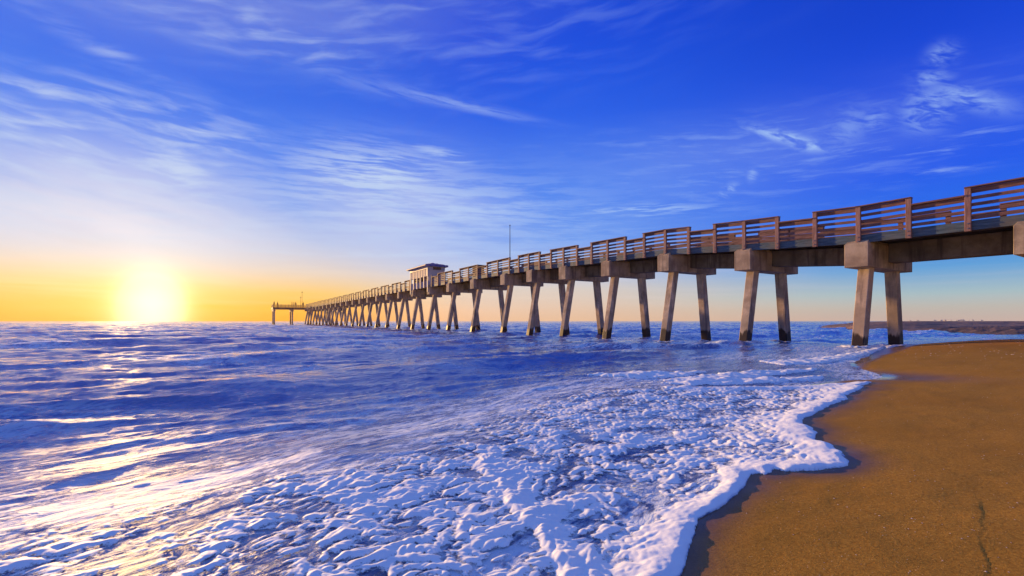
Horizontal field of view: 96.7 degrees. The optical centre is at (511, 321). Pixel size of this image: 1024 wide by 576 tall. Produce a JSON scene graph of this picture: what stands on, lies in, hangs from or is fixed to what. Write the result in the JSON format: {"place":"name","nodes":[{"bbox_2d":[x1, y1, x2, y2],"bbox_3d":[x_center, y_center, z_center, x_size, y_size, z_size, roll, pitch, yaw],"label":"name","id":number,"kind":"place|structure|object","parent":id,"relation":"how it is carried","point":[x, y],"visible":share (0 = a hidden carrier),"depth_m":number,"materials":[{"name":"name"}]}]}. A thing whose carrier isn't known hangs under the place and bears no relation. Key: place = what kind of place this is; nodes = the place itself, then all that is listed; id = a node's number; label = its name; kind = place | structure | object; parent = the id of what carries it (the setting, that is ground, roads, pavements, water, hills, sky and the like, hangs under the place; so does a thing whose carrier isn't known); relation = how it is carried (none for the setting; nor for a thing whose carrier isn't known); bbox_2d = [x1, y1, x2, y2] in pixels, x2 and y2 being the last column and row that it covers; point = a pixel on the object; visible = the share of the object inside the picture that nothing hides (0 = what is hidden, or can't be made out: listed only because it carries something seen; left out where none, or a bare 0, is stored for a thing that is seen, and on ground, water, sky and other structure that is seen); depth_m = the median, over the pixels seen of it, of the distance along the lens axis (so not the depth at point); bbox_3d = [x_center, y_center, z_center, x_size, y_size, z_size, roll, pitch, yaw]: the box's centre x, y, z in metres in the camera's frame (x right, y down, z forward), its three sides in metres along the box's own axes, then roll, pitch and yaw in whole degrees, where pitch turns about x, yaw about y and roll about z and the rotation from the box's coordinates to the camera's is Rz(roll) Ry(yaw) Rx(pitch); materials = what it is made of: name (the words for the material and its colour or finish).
{"place":"outdoors","nodes":[
{"label":"outdoors","id":0,"kind":"place"},
{"bbox_2d":[0,321,1023,575],"bbox_3d":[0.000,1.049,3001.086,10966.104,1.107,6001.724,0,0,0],"label":"sea","id":1,"kind":"structure","parent":0,"point":[96,417],"depth_m":5.48,"materials":[{"name":"liquid"}]},
{"bbox_2d":[0,338,914,575],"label":"foam","id":2,"kind":"object","parent":1,"relation":"on","point":[658,547],"visible":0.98,"depth_m":2.64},
{"bbox_2d":[271,177,1023,345],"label":"fishing pier","id":3,"kind":"structure","parent":1,"relation":"in","point":[867,253],"depth_m":20.22,"materials":[{"name":"concrete"}]},
{"bbox_2d":[406,263,447,293],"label":"kiosk","id":4,"kind":"object","parent":3,"relation":"on","point":[427,271],"visible":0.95,"depth_m":51.60,"materials":[{"name":"paint"}]},
{"bbox_2d":[472,265,483,276],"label":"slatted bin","id":5,"kind":"object","parent":3,"relation":"on","point":[478,271],"visible":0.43,"depth_m":41.10,"materials":[{"name":"brown wood"}]},
{"bbox_2d":[0,0,1023,320],"label":"sky","id":6,"kind":"structure","parent":0,"point":[161,160],"materials":[{"name":"blue"}]},
{"bbox_2d":[681,339,1023,575],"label":"beach","id":7,"kind":"structure","parent":0,"point":[754,525],"depth_m":2.49,"materials":[{"name":"brown sand"}]},
{"bbox_2d":[782,339,1023,572],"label":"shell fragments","id":8,"kind":"object","parent":7,"relation":"on","point":[943,435],"visible":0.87,"depth_m":2.87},
{"bbox_2d":[820,321,1023,329],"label":"sandbar","id":9,"kind":"structure","parent":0,"point":[909,325],"depth_m":57.43,"materials":[{"name":"brown sand"}]},
{"bbox_2d":[907,325,1023,334],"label":"sandbar","id":10,"kind":"structure","parent":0,"point":[1005,330],"depth_m":39.62,"materials":[{"name":"brown sand"}]}
]}

